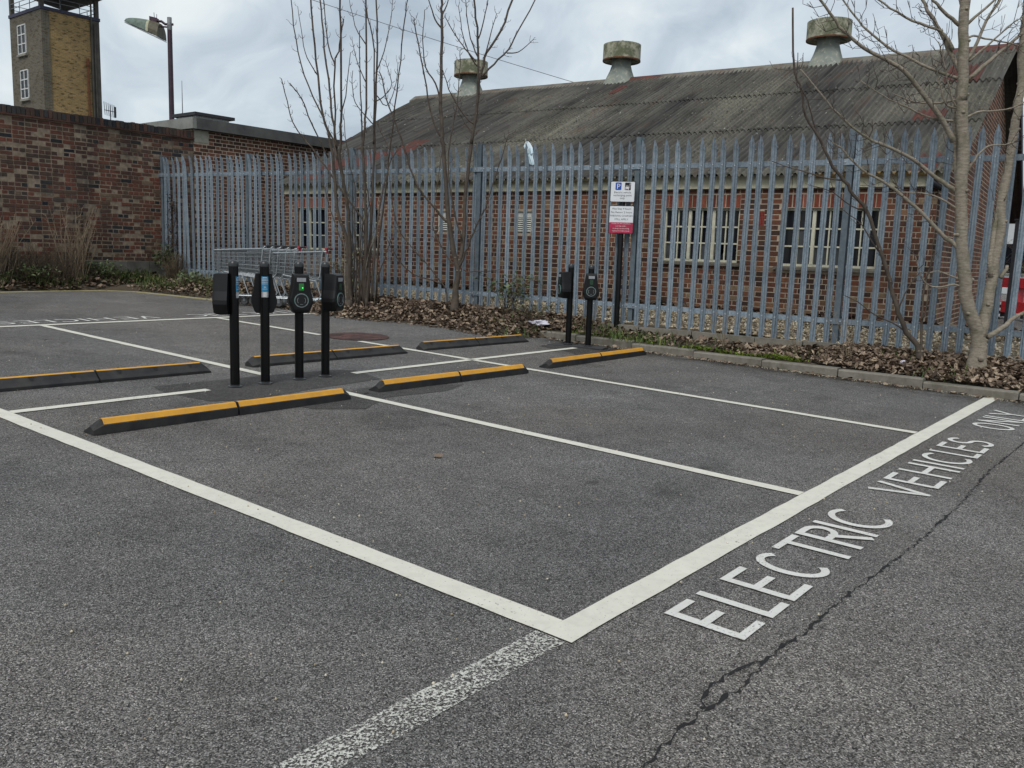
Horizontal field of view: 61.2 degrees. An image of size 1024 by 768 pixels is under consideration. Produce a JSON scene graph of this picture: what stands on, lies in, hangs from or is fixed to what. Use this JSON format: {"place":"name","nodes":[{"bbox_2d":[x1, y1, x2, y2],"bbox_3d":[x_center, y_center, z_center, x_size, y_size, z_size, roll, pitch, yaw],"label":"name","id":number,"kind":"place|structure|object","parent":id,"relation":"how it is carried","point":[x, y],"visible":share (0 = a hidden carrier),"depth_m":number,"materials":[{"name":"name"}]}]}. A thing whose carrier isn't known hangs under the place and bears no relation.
{"place":"outdoors","nodes":[
{"label":"outdoors","id":0,"kind":"place"},
{"bbox_2d":[313,0,571,81],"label":"overhead cable","id":1,"kind":"object","parent":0,"point":[447,43],"visible":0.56,"depth_m":29.86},
{"bbox_2d":[0,290,1023,767],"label":"ground","id":2,"kind":"structure","parent":0,"point":[152,574],"depth_m":4.03,"materials":[{"name":"grey asphalt"}]},
{"bbox_2d":[8,0,101,117],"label":"brick tower","id":3,"kind":"structure","parent":2,"relation":"on","point":[55,59],"depth_m":59.91,"materials":[{"name":"yellow brick"}]},
{"bbox_2d":[17,23,26,54],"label":"window","id":4,"kind":"structure","parent":3,"relation":"in","point":[21,29],"depth_m":59.95,"materials":[{"name":"white glass"}]},
{"bbox_2d":[20,69,29,98],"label":"window","id":5,"kind":"structure","parent":3,"relation":"in","point":[24,74],"depth_m":60.31,"materials":[{"name":"white glass"}]},
{"bbox_2d":[0,265,164,291],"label":"verge","id":6,"kind":"structure","parent":2,"relation":"on","point":[20,288],"depth_m":16.61,"materials":[{"name":"green plant"}]},
{"bbox_2d":[0,215,34,280],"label":"dry weed","id":7,"kind":"object","parent":6,"relation":"on","point":[4,244],"visible":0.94,"depth_m":16.03,"materials":[{"name":"brown plant"}]},
{"bbox_2d":[0,262,60,280],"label":"weed patch","id":8,"kind":"object","parent":6,"relation":"on","point":[29,268],"visible":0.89,"depth_m":16.28,"materials":[{"name":"green plant"}]},
{"bbox_2d":[0,246,67,282],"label":"bramble thicket","id":9,"kind":"object","parent":6,"relation":"on","point":[20,260],"visible":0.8,"depth_m":16.23,"materials":[{"name":"plant"}]},
{"bbox_2d":[2,236,103,282],"bbox_3d":[-8.963,-2.393,16.532,0.642,0.900,2.372,9,11,38],"label":"bramble thicket","id":10,"kind":"object","parent":6,"relation":"on","point":[56,256],"visible":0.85,"depth_m":16.73,"materials":[{"name":"plant"}]},
{"bbox_2d":[42,204,98,278],"bbox_3d":[-8.620,-2.784,17.046,0.410,1.502,1.139,9,11,38],"label":"dry weed","id":11,"kind":"object","parent":6,"relation":"on","point":[84,235],"visible":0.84,"depth_m":17.10,"materials":[{"name":"brown plant"}]},
{"bbox_2d":[0,270,158,289],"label":"dead leaves","id":12,"kind":"object","parent":6,"relation":"on","point":[88,282],"visible":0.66,"depth_m":17.05,"materials":[{"name":"brown plant"}]},
{"bbox_2d":[83,257,125,278],"bbox_3d":[-8.265,-2.345,17.530,0.735,0.459,0.879,9,11,38],"label":"weed patch","id":13,"kind":"object","parent":6,"relation":"on","point":[104,270],"visible":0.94,"depth_m":17.50,"materials":[{"name":"green plant"}]},
{"bbox_2d":[148,242,191,275],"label":"shrub","id":14,"kind":"object","parent":6,"relation":"on","point":[158,255],"visible":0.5,"depth_m":18.47,"materials":[{"name":"green plant"}]},
{"bbox_2d":[0,104,196,274],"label":"brick wall","id":15,"kind":"structure","parent":2,"relation":"on","point":[108,168],"depth_m":17.43,"materials":[{"name":"brick"}]},
{"bbox_2d":[0,362,210,391],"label":"wheel stop","id":16,"kind":"object","parent":2,"relation":"on","point":[15,383],"visible":1,"depth_m":7.44,"materials":[{"name":"rubber"}]},
{"bbox_2d":[10,389,208,412],"bbox_3d":[-3.062,0.122,6.740,0.103,0.005,1.560,9,11,38],"label":"parking line","id":17,"kind":"object","parent":2,"relation":"on","point":[92,402],"visible":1,"depth_m":6.65,"materials":[{"name":"paint"}]},
{"bbox_2d":[11,290,211,299],"bbox_3d":[-11.266,-0.972,10.790,3.230,0.067,15.770,9,11,38],"label":"yellow line","id":18,"kind":"object","parent":2,"relation":"on","point":[109,290],"visible":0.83,"depth_m":16.68,"materials":[{"name":"paint"}]},
{"bbox_2d":[35,291,205,299],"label":"yellow line","id":19,"kind":"object","parent":2,"relation":"on","point":[127,291],"visible":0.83,"depth_m":16.53,"materials":[{"name":"paint"}]},
{"bbox_2d":[124,14,173,119],"bbox_3d":[-10.052,-6.686,24.174,1.316,7.053,0.642,0,9,-12],"label":"street lamp","id":20,"kind":"object","parent":2,"relation":"on","point":[153,26],"visible":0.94,"depth_m":23.75,"materials":[{"name":"grey metal"}]},
{"bbox_2d":[40,325,260,374],"bbox_3d":[-4.165,-0.418,9.659,4.760,0.102,0.098,9,11,38],"label":"parking line","id":21,"kind":"object","parent":2,"relation":"on","point":[183,356],"visible":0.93,"depth_m":9.44,"materials":[{"name":"paint"}]},
{"bbox_2d":[12,310,292,323],"bbox_3d":[-5.705,-0.920,12.214,0.343,0.019,6.455,9,11,38],"label":"road lettering","id":22,"kind":"object","parent":2,"relation":"on","point":[144,317],"visible":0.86,"depth_m":12.18,"materials":[{"name":"paint"}]},
{"bbox_2d":[0,313,315,326],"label":"parking line","id":23,"kind":"object","parent":2,"relation":"on","point":[140,320],"visible":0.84,"depth_m":12.18,"materials":[{"name":"paint"}]},
{"bbox_2d":[84,388,350,435],"bbox_3d":[-2.076,0.175,6.453,0.150,0.099,2.140,9,11,39],"label":"wheel stop","id":24,"kind":"object","parent":2,"relation":"on","point":[114,424],"visible":1,"depth_m":6.24,"materials":[{"name":"rubber"}]},
{"bbox_2d":[140,111,342,269],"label":"flat roofed building","id":25,"kind":"structure","parent":2,"relation":"on","point":[218,136],"depth_m":20.05,"materials":[{"name":"brick"}]},
{"bbox_2d":[104,105,116,119],"bbox_3d":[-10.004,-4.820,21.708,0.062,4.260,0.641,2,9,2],"label":"television aerial","id":26,"kind":"object","parent":25,"relation":"attached to","point":[114,111],"visible":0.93,"depth_m":21.43,"materials":[{"name":"grey metal"}]},
{"bbox_2d":[152,370,379,400],"bbox_3d":[-2.073,-0.006,7.837,0.960,0.021,2.080,9,11,38],"label":"asphalt patch","id":27,"kind":"object","parent":2,"relation":"on","point":[221,390],"visible":0.9,"depth_m":7.64,"materials":[{"name":"grey asphalt"}]},
{"bbox_2d":[212,260,242,387],"bbox_3d":[-2.444,-0.519,7.463,0.226,1.095,0.220,2,9,-1],"label":"charging post","id":28,"kind":"object","parent":27,"relation":"on","point":[225,296],"visible":1,"depth_m":7.39,"materials":[{"name":"black paint"}]},
{"bbox_2d":[251,260,276,384],"bbox_3d":[-2.213,-0.554,7.741,0.220,1.095,0.226,-1,9,-21],"label":"charging post","id":29,"kind":"object","parent":27,"relation":"on","point":[263,300],"visible":1,"depth_m":7.67,"materials":[{"name":"black paint"}]},
{"bbox_2d":[287,261,312,379],"bbox_3d":[-1.945,-0.576,7.947,0.220,1.095,0.226,-1,9,-21],"label":"charging post","id":30,"kind":"object","parent":27,"relation":"on","point":[300,300],"visible":1,"depth_m":7.86,"materials":[{"name":"black paint"}]},
{"bbox_2d":[319,261,344,376],"bbox_3d":[-1.725,-0.611,8.222,0.226,1.095,0.220,5,9,17],"label":"charging post","id":31,"kind":"object","parent":27,"relation":"on","point":[332,294],"visible":1,"depth_m":8.16,"materials":[{"name":"black paint"}]},
{"bbox_2d":[219,318,320,334],"bbox_3d":[-3.501,-0.829,12.339,2.400,0.052,0.098,9,11,38],"label":"parking line","id":32,"kind":"object","parent":2,"relation":"on","point":[274,327],"visible":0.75,"depth_m":12.19,"materials":[{"name":"paint"}]},
{"bbox_2d":[0,408,561,630],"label":"parking line","id":33,"kind":"object","parent":2,"relation":"on","point":[533,618],"visible":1,"depth_m":3.95,"materials":[{"name":"paint"}]},
{"bbox_2d":[245,345,407,366],"bbox_3d":[-1.959,-0.321,9.475,0.150,0.099,2.100,9,11,39],"label":"wheel stop","id":34,"kind":"object","parent":2,"relation":"on","point":[311,356],"visible":0.88,"depth_m":9.47,"materials":[{"name":"rubber"}]},
{"bbox_2d":[330,332,388,340],"bbox_3d":[-2.078,-0.628,11.627,0.860,0.048,0.860,9,11,38],"label":"paver circle","id":35,"kind":"object","parent":2,"relation":"on","point":[353,336],"visible":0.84,"depth_m":11.57,"materials":[{"name":"stone"}]},
{"bbox_2d":[302,384,463,408],"bbox_3d":[-1.114,0.085,7.583,0.620,0.016,1.842,7,10,29],"label":"asphalt patch","id":36,"kind":"object","parent":2,"relation":"on","point":[354,402],"visible":0.7,"depth_m":7.49,"materials":[{"name":"grey asphalt"}]},
{"bbox_2d":[274,630,562,767],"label":"worn line","id":37,"kind":"object","parent":2,"relation":"on","point":[425,690],"visible":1,"depth_m":2.58,"materials":[{"name":"paint"}]},
{"bbox_2d":[369,364,528,391],"bbox_3d":[-0.548,-0.077,8.429,0.150,0.099,2.060,9,11,40],"label":"wheel stop","id":38,"kind":"object","parent":2,"relation":"on","point":[386,385],"visible":1,"depth_m":8.25,"materials":[{"name":"rubber"}]},
{"bbox_2d":[351,347,574,373],"bbox_3d":[-0.364,-0.297,10.075,0.102,0.008,3.860,9,11,38],"label":"parking line","id":39,"kind":"object","parent":2,"relation":"on","point":[459,360],"visible":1,"depth_m":9.74,"materials":[{"name":"paint"}]},
{"bbox_2d":[416,334,528,350],"bbox_3d":[-0.470,-0.553,11.317,0.150,0.099,1.980,9,11,40],"label":"wheel stop","id":40,"kind":"object","parent":2,"relation":"on","point":[460,343],"visible":1,"depth_m":11.18,"materials":[{"name":"rubber"}]},
{"bbox_2d":[44,298,1023,456],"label":"scattered leaves","id":41,"kind":"object","parent":2,"relation":"on","point":[615,346],"visible":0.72,"depth_m":10.97,"materials":[{"name":"brown plant"}]},
{"bbox_2d":[100,272,1023,393],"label":"verge","id":42,"kind":"structure","parent":2,"relation":"on","point":[125,287],"depth_m":12.73,"materials":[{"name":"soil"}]},
{"bbox_2d":[155,249,191,278],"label":"dry weed","id":43,"kind":"object","parent":42,"relation":"on","point":[176,264],"visible":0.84,"depth_m":18.04,"materials":[{"name":"plant"}]},
{"bbox_2d":[175,270,211,284],"bbox_3d":[-6.407,-2.140,17.506,0.731,0.334,0.745,-1,9,-20],"label":"weed patch","id":44,"kind":"object","parent":42,"relation":"on","point":[193,276],"visible":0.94,"depth_m":17.47,"materials":[{"name":"green plant"}]},
{"bbox_2d":[213,245,272,295],"bbox_3d":[-4.753,-1.962,15.400,0.966,1.049,0.595,2,9,-2],"label":"shopping trolley","id":45,"kind":"object","parent":42,"relation":"on","point":[239,260],"visible":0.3,"depth_m":15.16,"materials":[{"name":"silver metal"}]},
{"bbox_2d":[222,245,282,296],"bbox_3d":[-4.613,-1.957,15.407,0.966,1.049,0.595,2,9,-1],"label":"shopping trolley","id":46,"kind":"object","parent":42,"relation":"on","point":[265,249],"visible":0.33,"depth_m":15.17,"materials":[{"name":"silver metal"}]},
{"bbox_2d":[230,246,288,301],"bbox_3d":[-4.473,-1.950,15.413,0.966,1.049,0.595,2,9,0],"label":"shopping trolley","id":47,"kind":"object","parent":42,"relation":"on","point":[276,257],"visible":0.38,"depth_m":15.17,"materials":[{"name":"silver metal"}]},
{"bbox_2d":[238,246,296,305],"bbox_3d":[-4.333,-1.944,15.417,0.966,1.049,0.595,2,9,0],"label":"shopping trolley","id":48,"kind":"object","parent":42,"relation":"on","point":[244,300],"visible":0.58,"depth_m":15.22,"materials":[{"name":"silver metal"}]},
{"bbox_2d":[245,246,306,304],"bbox_3d":[-4.193,-1.935,15.399,0.966,1.049,0.610,2,9,-2],"label":"shopping trolley","id":49,"kind":"object","parent":42,"relation":"on","point":[299,250],"visible":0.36,"depth_m":15.17,"materials":[{"name":"silver metal"}]},
{"bbox_2d":[272,248,332,306],"bbox_3d":[-3.690,-1.887,15.261,0.966,1.049,0.610,2,9,-2],"label":"shopping trolley","id":50,"kind":"object","parent":42,"relation":"on","point":[279,302],"visible":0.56,"depth_m":15.04,"materials":[{"name":"silver metal"}]},
{"bbox_2d":[280,0,407,306],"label":"bare tree","id":51,"kind":"object","parent":42,"relation":"on","point":[364,296],"visible":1,"depth_m":14.31,"materials":[{"name":"brown plant"}]},
{"bbox_2d":[330,252,363,292],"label":"shrub","id":52,"kind":"object","parent":42,"relation":"on","point":[339,270],"visible":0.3,"depth_m":15.08,"materials":[{"name":"green plant"}]},
{"bbox_2d":[377,0,537,310],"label":"bare tree","id":53,"kind":"object","parent":42,"relation":"on","point":[457,262],"visible":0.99,"depth_m":13.61,"materials":[{"name":"brown plant"}]},
{"bbox_2d":[470,271,545,314],"bbox_3d":[0.029,-1.379,13.328,1.160,0.739,0.937,-2,9,-25],"label":"bramble","id":54,"kind":"object","parent":42,"relation":"on","point":[509,292],"visible":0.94,"depth_m":13.37,"materials":[{"name":"green plant"}]},
{"bbox_2d":[502,295,573,324],"bbox_3d":[0.296,-1.076,12.843,0.989,0.474,1.091,9,11,38],"label":"bramble","id":55,"kind":"object","parent":42,"relation":"on","point":[530,313],"visible":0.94,"depth_m":12.84,"materials":[{"name":"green plant"}]},
{"bbox_2d":[127,276,1023,390],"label":"dead leaves","id":56,"kind":"object","parent":42,"relation":"on","point":[868,357],"visible":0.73,"depth_m":11.26,"materials":[{"name":"brown plant"}]},
{"bbox_2d":[527,320,548,325],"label":"paper litter","id":57,"kind":"object","parent":56,"relation":"on","point":[541,322],"visible":0.99,"depth_m":12.75,"materials":[{"name":"white paper"}]},
{"bbox_2d":[573,300,597,331],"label":"dry weed","id":58,"kind":"object","parent":42,"relation":"on","point":[582,316],"visible":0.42,"depth_m":12.40,"materials":[{"name":"brown plant"}]},
{"bbox_2d":[158,124,1023,358],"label":"palisade fence","id":59,"kind":"object","parent":42,"relation":"on","point":[480,169],"visible":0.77,"depth_m":12.23,"materials":[{"name":"metal"}]},
{"bbox_2d":[162,193,182,272],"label":"dead ivy","id":60,"kind":"object","parent":59,"relation":"attached to","point":[172,209],"visible":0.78,"depth_m":18.38,"materials":[{"name":"brown plant"}]},
{"bbox_2d":[524,139,533,164],"bbox_3d":[0.267,-3.555,13.266,0.146,0.450,0.069,-19,-7,39],"label":"plastic bag","id":61,"kind":"object","parent":59,"relation":"attached to","point":[530,152],"visible":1,"depth_m":13.24,"materials":[{"name":"white plastic"}]},
{"bbox_2d":[571,325,665,344],"bbox_3d":[1.476,-0.703,12.202,1.652,0.148,0.388,9,11,38],"label":"moss","id":62,"kind":"object","parent":42,"relation":"on","point":[573,331],"visible":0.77,"depth_m":12.12,"materials":[{"name":"green plant"}]},
{"bbox_2d":[608,181,635,328],"bbox_3d":[1.552,-1.843,12.471,0.355,2.105,0.094,4,9,15],"label":"parking sign","id":63,"kind":"object","parent":42,"relation":"on","point":[621,219],"visible":1,"depth_m":12.35,"materials":[{"name":"white metal"}]},
{"bbox_2d":[701,299,733,349],"bbox_3d":[2.716,-0.764,11.335,0.462,0.702,0.435,1,9,-5],"label":"dry weed","id":64,"kind":"object","parent":42,"relation":"on","point":[721,329],"visible":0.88,"depth_m":11.28,"materials":[{"name":"brown plant"}]},
{"bbox_2d":[681,345,808,361],"bbox_3d":[3.016,-0.410,11.096,1.788,0.083,0.526,9,11,38],"label":"moss","id":65,"kind":"object","parent":42,"relation":"on","point":[784,357],"visible":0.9,"depth_m":10.84,"materials":[{"name":"green plant"}]},
{"bbox_2d":[775,294,819,352],"bbox_3d":[3.532,-0.743,10.812,0.534,0.823,0.330,5,9,20],"label":"dry weed","id":66,"kind":"object","parent":42,"relation":"on","point":[793,346],"visible":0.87,"depth_m":10.82,"materials":[{"name":"brown plant"}]},
{"bbox_2d":[593,322,1023,361],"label":"concrete plinth","id":67,"kind":"structure","parent":42,"relation":"on","point":[744,339],"depth_m":11.69,"materials":[{"name":"grey concrete"}]},
{"bbox_2d":[829,297,854,356],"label":"dry weed","id":68,"kind":"object","parent":42,"relation":"on","point":[846,333],"visible":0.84,"depth_m":10.34,"materials":[{"name":"brown plant"}]},
{"bbox_2d":[772,8,936,361],"bbox_3d":[3.973,-2.178,9.886,2.025,3.921,0.350,2,9,-1],"label":"sapling","id":69,"kind":"object","parent":42,"relation":"on","point":[919,353],"visible":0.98,"depth_m":9.91,"materials":[{"name":"brown plant"}]},
{"bbox_2d":[770,0,1023,368],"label":"bare tree","id":70,"kind":"object","parent":42,"relation":"on","point":[977,324],"visible":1,"depth_m":9.37,"materials":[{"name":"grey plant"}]},
{"bbox_2d":[928,320,955,361],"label":"dry weed","id":71,"kind":"object","parent":42,"relation":"on","point":[941,345],"visible":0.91,"depth_m":9.91,"materials":[{"name":"brown plant"}]},
{"bbox_2d":[329,389,802,494],"bbox_3d":[0.046,0.343,6.348,4.220,0.091,0.099,9,11,38],"label":"parking line","id":72,"kind":"object","parent":2,"relation":"on","point":[760,484],"visible":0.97,"depth_m":5.92,"materials":[{"name":"paint"}]},
{"bbox_2d":[542,342,623,354],"bbox_3d":[0.889,-0.443,11.350,1.350,0.029,1.350,9,11,38],"label":"asphalt patch","id":73,"kind":"object","parent":2,"relation":"on","point":[579,351],"visible":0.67,"depth_m":11.43,"materials":[{"name":"grey asphalt"}]},
{"bbox_2d":[547,343,607,349],"bbox_3d":[0.889,-0.511,11.735,0.780,0.016,0.260,5,9,22],"label":"base plate","id":74,"kind":"object","parent":73,"relation":"on","point":[582,346],"visible":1,"depth_m":11.65,"materials":[{"name":"concrete"}]},
{"bbox_2d":[557,263,573,344],"bbox_3d":[0.733,-1.081,11.718,0.226,1.095,0.220,-1,9,-17],"label":"charging post","id":75,"kind":"object","parent":74,"relation":"on","point":[565,284],"visible":1,"depth_m":11.65,"materials":[{"name":"black paint"}]},
{"bbox_2d":[582,265,598,346],"bbox_3d":[1.040,-1.040,11.554,0.220,1.095,0.226,2,9,2],"label":"charging post","id":76,"kind":"object","parent":74,"relation":"on","point":[590,291],"visible":1,"depth_m":11.45,"materials":[{"name":"black paint"}]},
{"bbox_2d":[539,347,646,367],"bbox_3d":[1.024,-0.331,10.435,0.150,0.099,2.140,9,11,38],"label":"wheel stop","id":77,"kind":"object","parent":2,"relation":"on","point":[585,358],"visible":1,"depth_m":10.23,"materials":[{"name":"rubber"}]},
{"bbox_2d":[358,341,915,432],"bbox_3d":[0.657,-0.079,9.070,6.720,0.145,0.098,9,11,38],"label":"parking line","id":78,"kind":"object","parent":2,"relation":"on","point":[903,430],"visible":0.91,"depth_m":8.26,"materials":[{"name":"paint"}]},
{"bbox_2d":[275,16,1022,324],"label":"brick shed","id":79,"kind":"structure","parent":2,"relation":"on","point":[625,106],"depth_m":15.37,"materials":[{"name":"brick"}]},
{"bbox_2d":[300,208,324,249],"bbox_3d":[-4.057,-3.196,17.846,0.820,0.840,0.063,7,10,33],"label":"window","id":80,"kind":"structure","parent":79,"relation":"in","point":[310,209],"depth_m":17.85,"materials":[{"name":"paint"}]},
{"bbox_2d":[356,208,377,249],"bbox_3d":[-2.837,-3.051,17.058,0.660,0.810,0.063,7,10,33],"label":"window","id":81,"kind":"structure","parent":79,"relation":"in","point":[357,222],"depth_m":17.16,"materials":[{"name":"paint"}]},
{"bbox_2d":[663,208,739,262],"bbox_3d":[2.920,-2.295,13.349,1.220,0.810,0.063,7,10,33],"label":"window","id":82,"kind":"structure","parent":79,"relation":"in","point":[691,211],"depth_m":13.36,"materials":[{"name":"paint"}]},
{"bbox_2d":[783,208,879,268],"bbox_3d":[4.508,-2.077,12.328,1.360,0.830,0.063,7,10,33],"label":"window","id":83,"kind":"structure","parent":79,"relation":"in","point":[816,212],"depth_m":12.36,"materials":[{"name":"paint"}]},
{"bbox_2d":[699,661,762,708],"bbox_3d":[0.695,0.962,2.810,0.066,0.001,0.428,9,11,40],"label":"crack","id":84,"kind":"object","parent":2,"relation":"on","point":[706,692],"visible":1,"depth_m":2.81,"materials":[{"name":"black asphalt"}]},
{"bbox_2d":[551,339,978,397],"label":"gutter dirt","id":85,"kind":"structure","parent":2,"relation":"on","point":[768,368],"depth_m":10.28,"materials":[{"name":"brown soil"}]},
{"bbox_2d":[543,397,995,642],"bbox_3d":[2.597,0.516,6.073,0.140,0.015,7.785,9,11,38],"label":"parking line","id":86,"kind":"object","parent":2,"relation":"on","point":[574,627],"visible":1,"depth_m":4.10,"materials":[{"name":"paint"}]},
{"bbox_2d":[539,331,1023,401],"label":"kerb","id":87,"kind":"structure","parent":2,"relation":"on","point":[922,383],"depth_m":10.21,"materials":[{"name":"concrete"}]},
{"bbox_2d":[665,410,1023,639],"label":"road lettering","id":88,"kind":"object","parent":2,"relation":"on","point":[744,634],"visible":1,"depth_m":4.06,"materials":[{"name":"paint"}]},
{"bbox_2d":[1003,219,1019,323],"bbox_3d":[10.356,-2.251,17.910,0.160,2.280,0.160,9,11,38],"label":"gate post","id":89,"kind":"object","parent":2,"relation":"on","point":[1011,267],"visible":0.52,"depth_m":17.86,"materials":[{"name":"grey metal"}]},
{"bbox_2d":[1000,277,1023,318],"bbox_3d":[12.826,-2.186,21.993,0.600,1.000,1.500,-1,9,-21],"label":"car","id":90,"kind":"object","parent":2,"relation":"on","point":[1020,306],"visible":0.21,"depth_m":21.89,"materials":[{"name":"metal"}]},
{"bbox_2d":[1004,244,1023,274],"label":"window","id":91,"kind":"structure","parent":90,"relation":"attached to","point":[1008,249],"depth_m":42.24,"materials":[{"name":"black glass"}]},
{"bbox_2d":[0,0,1023,188],"label":"sky","id":92,"kind":"structure","parent":0,"point":[230,57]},
{"bbox_2d":[182,268,1020,357],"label":"gravel ground","id":93,"kind":"structure","parent":0,"point":[951,346],"depth_m":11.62,"materials":[{"name":"beige gravel"}]},
{"bbox_2d":[281,271,1021,340],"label":"dead leaves","id":94,"kind":"object","parent":93,"relation":"on","point":[608,299],"visible":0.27,"depth_m":13.64,"materials":[{"name":"brown plant"}]},
{"bbox_2d":[645,444,1023,767],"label":"road","id":95,"kind":"structure","parent":0,"point":[918,662],"depth_m":2.90,"materials":[{"name":"grey asphalt"}]},
{"bbox_2d":[3,322,1023,767],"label":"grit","id":96,"kind":"object","parent":95,"relation":"on","point":[557,502],"visible":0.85,"depth_m":6.36,"materials":[{"name":"gravel"}]},
{"bbox_2d":[642,442,1023,767],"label":"crack","id":97,"kind":"object","parent":95,"relation":"on","point":[722,698],"visible":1,"depth_m":3.09,"materials":[{"name":"black asphalt"}]},
{"bbox_2d":[1002,224,1023,293],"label":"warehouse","id":98,"kind":"structure","parent":0,"point":[1011,229],"depth_m":42.21,"materials":[{"name":"glass"}]},
{"bbox_2d":[1004,239,1023,277],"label":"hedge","id":99,"kind":"object","parent":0,"point":[1022,263],"visible":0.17,"depth_m":27.94,"materials":[{"name":"green plant"}]}
]}

